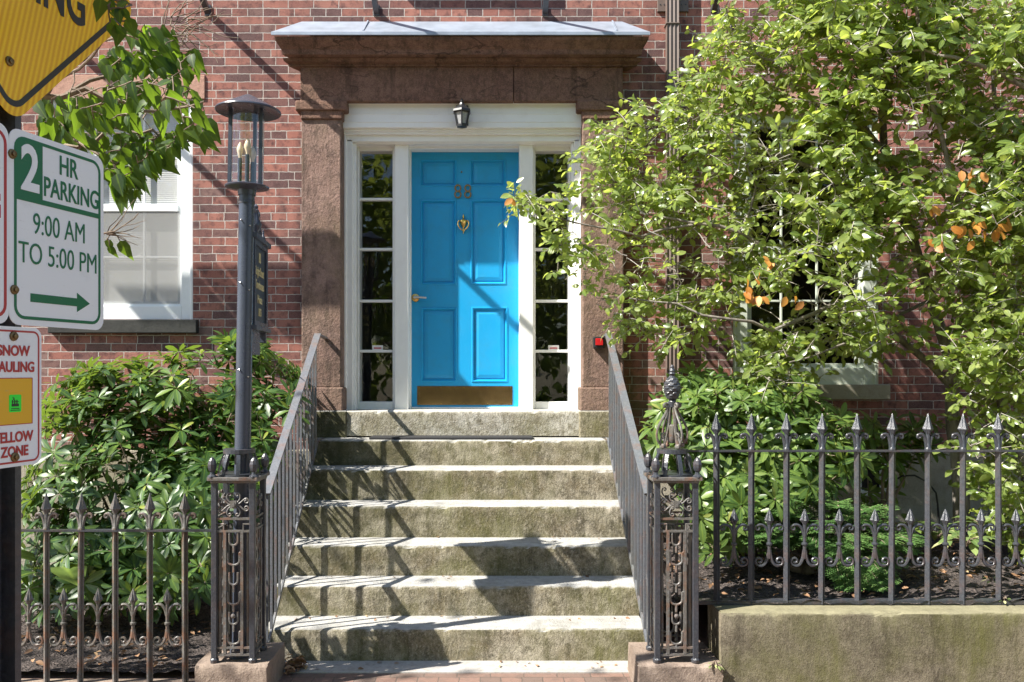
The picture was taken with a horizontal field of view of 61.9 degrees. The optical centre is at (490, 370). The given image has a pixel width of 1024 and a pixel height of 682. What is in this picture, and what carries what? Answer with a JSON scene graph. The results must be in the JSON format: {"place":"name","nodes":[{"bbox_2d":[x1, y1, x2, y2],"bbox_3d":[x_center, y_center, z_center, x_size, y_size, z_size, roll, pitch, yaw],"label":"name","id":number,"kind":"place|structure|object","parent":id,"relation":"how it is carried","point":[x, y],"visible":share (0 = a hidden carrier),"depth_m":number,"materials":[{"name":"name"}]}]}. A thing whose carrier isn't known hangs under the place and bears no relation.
{"place":"outdoors","nodes":[
{"label":"outdoors","id":0,"kind":"place"},
{"bbox_2d":[21,585,273,673],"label":"garden soil","id":1,"kind":"structure","parent":0,"point":[199,645],"depth_m":5.50,"materials":[{"name":"brown soil"}]},
{"bbox_2d":[21,549,101,585],"bbox_3d":[-2.928,1.337,5.698,0.755,0.247,0.680,0,0,0],"label":"leafy plant","id":2,"kind":"object","parent":1,"relation":"on","point":[70,575],"visible":0.31,"depth_m":5.51,"materials":[{"name":"green plant"}]},
{"bbox_2d":[21,608,210,666],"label":"leaf litter","id":3,"kind":"object","parent":1,"relation":"on","point":[39,662],"visible":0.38,"depth_m":5.40,"materials":[{"name":"brown plant"}]},
{"bbox_2d":[21,327,312,626],"bbox_3d":[-2.467,0.713,6.278,2.362,2.181,1.947,0,0,0],"label":"rhododendron","id":4,"kind":"object","parent":1,"relation":"on","point":[167,477],"visible":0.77,"depth_m":6.11,"materials":[{"name":"green plant"}]},
{"bbox_2d":[21,594,707,681],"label":"pavement","id":5,"kind":"structure","parent":0,"point":[467,677],"depth_m":5.11,"materials":[{"name":"concrete"}]},
{"bbox_2d":[0,105,20,681],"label":"sign post","id":6,"kind":"object","parent":5,"relation":"on","point":[10,574],"visible":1,"depth_m":1.98,"materials":[{"name":"black metal"}]},
{"bbox_2d":[0,123,8,322],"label":"no parking sign","id":7,"kind":"object","parent":6,"relation":"attached to","point":[4,227],"visible":1,"depth_m":1.93,"materials":[{"name":"white metal"}]},
{"bbox_2d":[0,326,40,468],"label":"snow sign","id":8,"kind":"object","parent":6,"relation":"attached to","point":[20,396],"visible":1,"depth_m":1.97,"materials":[{"name":"white metal"}]},
{"bbox_2d":[8,129,103,329],"bbox_3d":[-1.051,-0.330,2.084,0.013,0.451,0.312,0,0,15],"label":"parking sign","id":9,"kind":"object","parent":6,"relation":"attached to","point":[56,234],"visible":1,"depth_m":2.07,"materials":[{"name":"white metal"}]},
{"bbox_2d":[0,0,130,115],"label":"warning sign","id":10,"kind":"object","parent":6,"relation":"attached to","point":[46,46],"visible":0.92,"depth_m":2.03,"materials":[{"name":"yellow metal"}]},
{"bbox_2d":[21,679,194,681],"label":"garden kerb","id":11,"kind":"structure","parent":5,"relation":"on","point":[105,680],"depth_m":5.03,"materials":[{"name":"stone"}]},
{"bbox_2d":[21,493,220,681],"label":"iron fence","id":12,"kind":"object","parent":11,"relation":"on","point":[80,608],"visible":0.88,"depth_m":4.99,"materials":[{"name":"black metal"}]},
{"bbox_2d":[32,0,236,260],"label":"street tree","id":13,"kind":"object","parent":5,"relation":"on","point":[134,157],"visible":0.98,"depth_m":2.93,"materials":[{"name":"green plant"}]},
{"bbox_2d":[195,642,284,681],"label":"stone plinth","id":14,"kind":"structure","parent":5,"relation":"on","point":[268,665],"depth_m":4.80,"materials":[{"name":"brown stone"}]},
{"bbox_2d":[207,448,269,663],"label":"gate pier","id":15,"kind":"structure","parent":14,"relation":"on","point":[222,588],"depth_m":4.84,"materials":[{"name":"black metal"}]},
{"bbox_2d":[214,94,280,658],"bbox_3d":[-1.430,0.029,4.945,0.374,3.255,0.374,1,0,0],"label":"lamp post","id":16,"kind":"object","parent":14,"relation":"on","point":[251,108],"visible":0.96,"depth_m":4.91,"materials":[{"name":"metal"}]},
{"bbox_2d":[252,204,270,354],"bbox_3d":[-1.424,-0.551,5.194,0.090,0.916,0.510,0,0,-5],"label":"name board","id":17,"kind":"object","parent":16,"relation":"attached to","point":[260,328],"visible":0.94,"depth_m":5.18,"materials":[{"name":"black paint"}]},
{"bbox_2d":[284,661,627,672],"bbox_3d":[-0.210,1.877,5.282,2.820,0.106,0.235,0,0,0],"label":"stone paving strip","id":18,"kind":"object","parent":5,"relation":"on","point":[457,667],"visible":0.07,"depth_m":5.24,"materials":[{"name":"grey stone"}]},
{"bbox_2d":[283,654,307,674],"bbox_3d":[-1.186,1.788,5.184,0.154,0.091,0.251,0,0,-15],"label":"leaf pile","id":19,"kind":"object","parent":18,"relation":"on","point":[296,662],"visible":1,"depth_m":5.21,"materials":[{"name":"brown plant"}]},
{"bbox_2d":[269,409,644,660],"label":"stone steps","id":20,"kind":"structure","parent":5,"relation":"on","point":[500,518],"depth_m":5.92,"materials":[{"name":"grey stone"}]},
{"bbox_2d":[266,333,327,641],"bbox_3d":[-1.364,0.707,6.120,0.052,1.998,1.850,0,0,0],"label":"stair railing","id":21,"kind":"object","parent":20,"relation":"on","point":[285,439],"visible":0.91,"depth_m":5.82,"materials":[{"name":"metal"}]},
{"bbox_2d":[369,435,532,438],"bbox_3d":[-0.315,0.542,6.905,1.309,0.018,0.210,0,0,0],"label":"doormat","id":22,"kind":"object","parent":20,"relation":"on","point":[451,437],"visible":1,"depth_m":6.80,"materials":[{"name":"black rubber"}]},
{"bbox_2d":[295,536,628,668],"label":"fallen leaves","id":23,"kind":"object","parent":20,"relation":"on","point":[627,617],"visible":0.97,"depth_m":5.55,"materials":[{"name":"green plant"}]},
{"bbox_2d":[602,333,646,641],"bbox_3d":[0.940,0.707,6.120,0.054,1.998,1.851,0,0,-1],"label":"stair railing","id":24,"kind":"object","parent":20,"relation":"on","point":[623,441],"visible":0.85,"depth_m":5.82,"materials":[{"name":"metal"}]},
{"bbox_2d":[708,605,1023,681],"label":"garden wall","id":25,"kind":"structure","parent":5,"relation":"on","point":[865,643],"depth_m":4.83,"materials":[{"name":"stone"}]},
{"bbox_2d":[688,413,1023,604],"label":"iron fence","id":26,"kind":"object","parent":25,"relation":"on","point":[998,562],"visible":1,"depth_m":4.99,"materials":[{"name":"black metal"}]},
{"bbox_2d":[21,0,1023,593],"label":"brick house","id":27,"kind":"structure","parent":0,"point":[407,270],"depth_m":7.15,"materials":[{"name":"brick"}]},
{"bbox_2d":[48,75,204,332],"bbox_3d":[-3.080,-1.391,7.235,1.379,2.161,0.290,0,0,0],"label":"window","id":28,"kind":"structure","parent":27,"relation":"in","point":[152,292],"depth_m":7.25,"materials":[{"name":"paint"}]},
{"bbox_2d":[200,0,718,15],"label":"fire escape","id":29,"kind":"object","parent":27,"relation":"attached to","point":[376,7],"visible":0.76,"depth_m":7.09,"materials":[{"name":"black metal"}]},
{"bbox_2d":[453,98,470,128],"bbox_3d":[-0.236,-2.113,7.024,0.142,0.245,0.212,0,0,0],"label":"wall lantern","id":30,"kind":"object","parent":27,"relation":"attached to","point":[461,112],"depth_m":6.96,"materials":[{"name":"black paint"}]},
{"bbox_2d":[412,152,518,406],"bbox_3d":[-0.219,-0.796,7.457,0.981,2.311,0.095,0,0,-2],"label":"door","id":31,"kind":"structure","parent":27,"relation":"in","point":[465,265],"depth_m":7.47,"materials":[{"name":"blue paint"}]},
{"bbox_2d":[593,337,604,347],"bbox_3d":[0.889,-0.229,7.016,0.092,0.092,0.068,0,0,0],"label":"alarm box","id":32,"kind":"object","parent":27,"relation":"attached to","point":[598,342],"visible":0.9,"depth_m":6.99,"materials":[{"name":"red paint"}]},
{"bbox_2d":[722,90,889,399],"bbox_3d":[2.630,-1.051,7.235,1.432,2.590,0.290,0,0,0],"label":"window","id":33,"kind":"structure","parent":27,"relation":"in","point":[859,381],"depth_m":7.18,"materials":[{"name":"white paint"}]},
{"bbox_2d":[861,453,885,495],"bbox_3d":[3.157,0.862,7.103,0.248,0.354,0.055,0,0,0],"label":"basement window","id":34,"kind":"structure","parent":27,"relation":"in","point":[864,484],"depth_m":7.11,"materials":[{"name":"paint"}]},
{"bbox_2d":[897,475,940,531],"bbox_3d":[3.166,0.991,6.335,0.356,0.443,0.093,0,0,8],"label":"garden cable","id":35,"kind":"object","parent":27,"relation":"attached to","point":[935,495],"visible":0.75,"depth_m":6.30,"materials":[{"name":"black rubber"}]},
{"bbox_2d":[628,642,723,681],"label":"stone plinth","id":36,"kind":"structure","parent":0,"point":[642,667],"depth_m":4.80,"materials":[{"name":"brown stone"}]},
{"bbox_2d":[643,365,702,663],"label":"gate pier","id":37,"kind":"structure","parent":36,"relation":"on","point":[688,616],"depth_m":4.84,"materials":[{"name":"black metal"}]},
{"bbox_2d":[708,660,723,670],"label":"weed","id":38,"kind":"object","parent":36,"relation":"on","point":[715,663],"visible":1,"depth_m":4.79,"materials":[{"name":"green plant"}]},
{"bbox_2d":[633,531,1023,605],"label":"raised garden soil","id":39,"kind":"structure","parent":0,"point":[949,588],"depth_m":5.50,"materials":[{"name":"brown soil"}]},
{"bbox_2d":[639,360,877,566],"bbox_3d":[1.832,0.649,5.870,1.586,1.450,1.318,0,0,14],"label":"rhododendron","id":40,"kind":"object","parent":39,"relation":"on","point":[701,402],"visible":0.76,"depth_m":5.67,"materials":[{"name":"green plant"}]},
{"bbox_2d":[498,0,1023,564],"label":"garden tree","id":41,"kind":"object","parent":39,"relation":"on","point":[910,50],"visible":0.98,"depth_m":5.77,"materials":[{"name":"green plant"}]},
{"bbox_2d":[790,553,828,574],"bbox_3d":[2.151,1.330,5.725,0.388,0.209,0.134,0,0,-15],"label":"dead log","id":42,"kind":"object","parent":39,"relation":"on","point":[805,568],"visible":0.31,"depth_m":5.65,"materials":[{"name":"brown wood"}]},
{"bbox_2d":[740,490,924,592],"bbox_3d":[2.196,1.061,5.507,1.157,0.553,0.842,0,0,21],"label":"conifer","id":43,"kind":"object","parent":39,"relation":"on","point":[874,575],"visible":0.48,"depth_m":5.39,"materials":[{"name":"green plant"}]},
{"bbox_2d":[663,535,1023,596],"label":"leaf litter","id":44,"kind":"object","parent":39,"relation":"on","point":[807,594],"visible":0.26,"depth_m":5.50,"materials":[{"name":"brown plant"}]},
{"bbox_2d":[853,496,902,512],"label":"leafy plant","id":45,"kind":"object","parent":39,"relation":"on","point":[868,505],"visible":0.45,"depth_m":6.27,"materials":[{"name":"green plant"}]},
{"bbox_2d":[844,410,948,545],"bbox_3d":[3.045,0.836,6.467,0.948,1.064,0.484,0,0,0],"label":"rhododendron","id":46,"kind":"object","parent":39,"relation":"on","point":[871,443],"visible":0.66,"depth_m":6.41,"materials":[{"name":"green plant"}]},
{"bbox_2d":[881,513,938,539],"bbox_3d":[2.927,1.117,6.022,0.374,0.171,0.418,0,0,-21],"label":"leafy plant","id":47,"kind":"object","parent":39,"relation":"on","point":[904,515],"visible":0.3,"depth_m":5.96,"materials":[{"name":"green plant"}]},
{"bbox_2d":[916,523,958,547],"bbox_3d":[3.200,1.173,6.107,0.390,0.142,0.350,0,0,-35],"label":"leafy plant","id":48,"kind":"object","parent":39,"relation":"on","point":[935,535],"visible":0.47,"depth_m":6.09,"materials":[{"name":"green plant"}]},
{"bbox_2d":[932,528,994,555],"bbox_3d":[3.097,1.121,5.610,0.373,0.134,0.414,0,0,-24],"label":"leafy plant","id":49,"kind":"object","parent":39,"relation":"on","point":[973,544],"visible":0.63,"depth_m":5.53,"materials":[{"name":"green plant"}]},
{"bbox_2d":[953,516,1019,538],"bbox_3d":[3.478,1.108,5.995,0.427,0.177,0.418,0,0,0],"label":"leafy plant","id":50,"kind":"object","parent":39,"relation":"on","point":[970,533],"visible":0.12,"depth_m":5.95,"materials":[{"name":"green plant"}]},
{"bbox_2d":[989,521,1023,538],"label":"leafy plant","id":51,"kind":"object","parent":39,"relation":"on","point":[1021,536],"visible":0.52,"depth_m":5.79,"materials":[{"name":"green plant"}]},
{"bbox_2d":[983,577,994,583],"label":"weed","id":52,"kind":"object","parent":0,"point":[990,579],"visible":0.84,"depth_m":5.35,"materials":[{"name":"green plant"}]}
]}

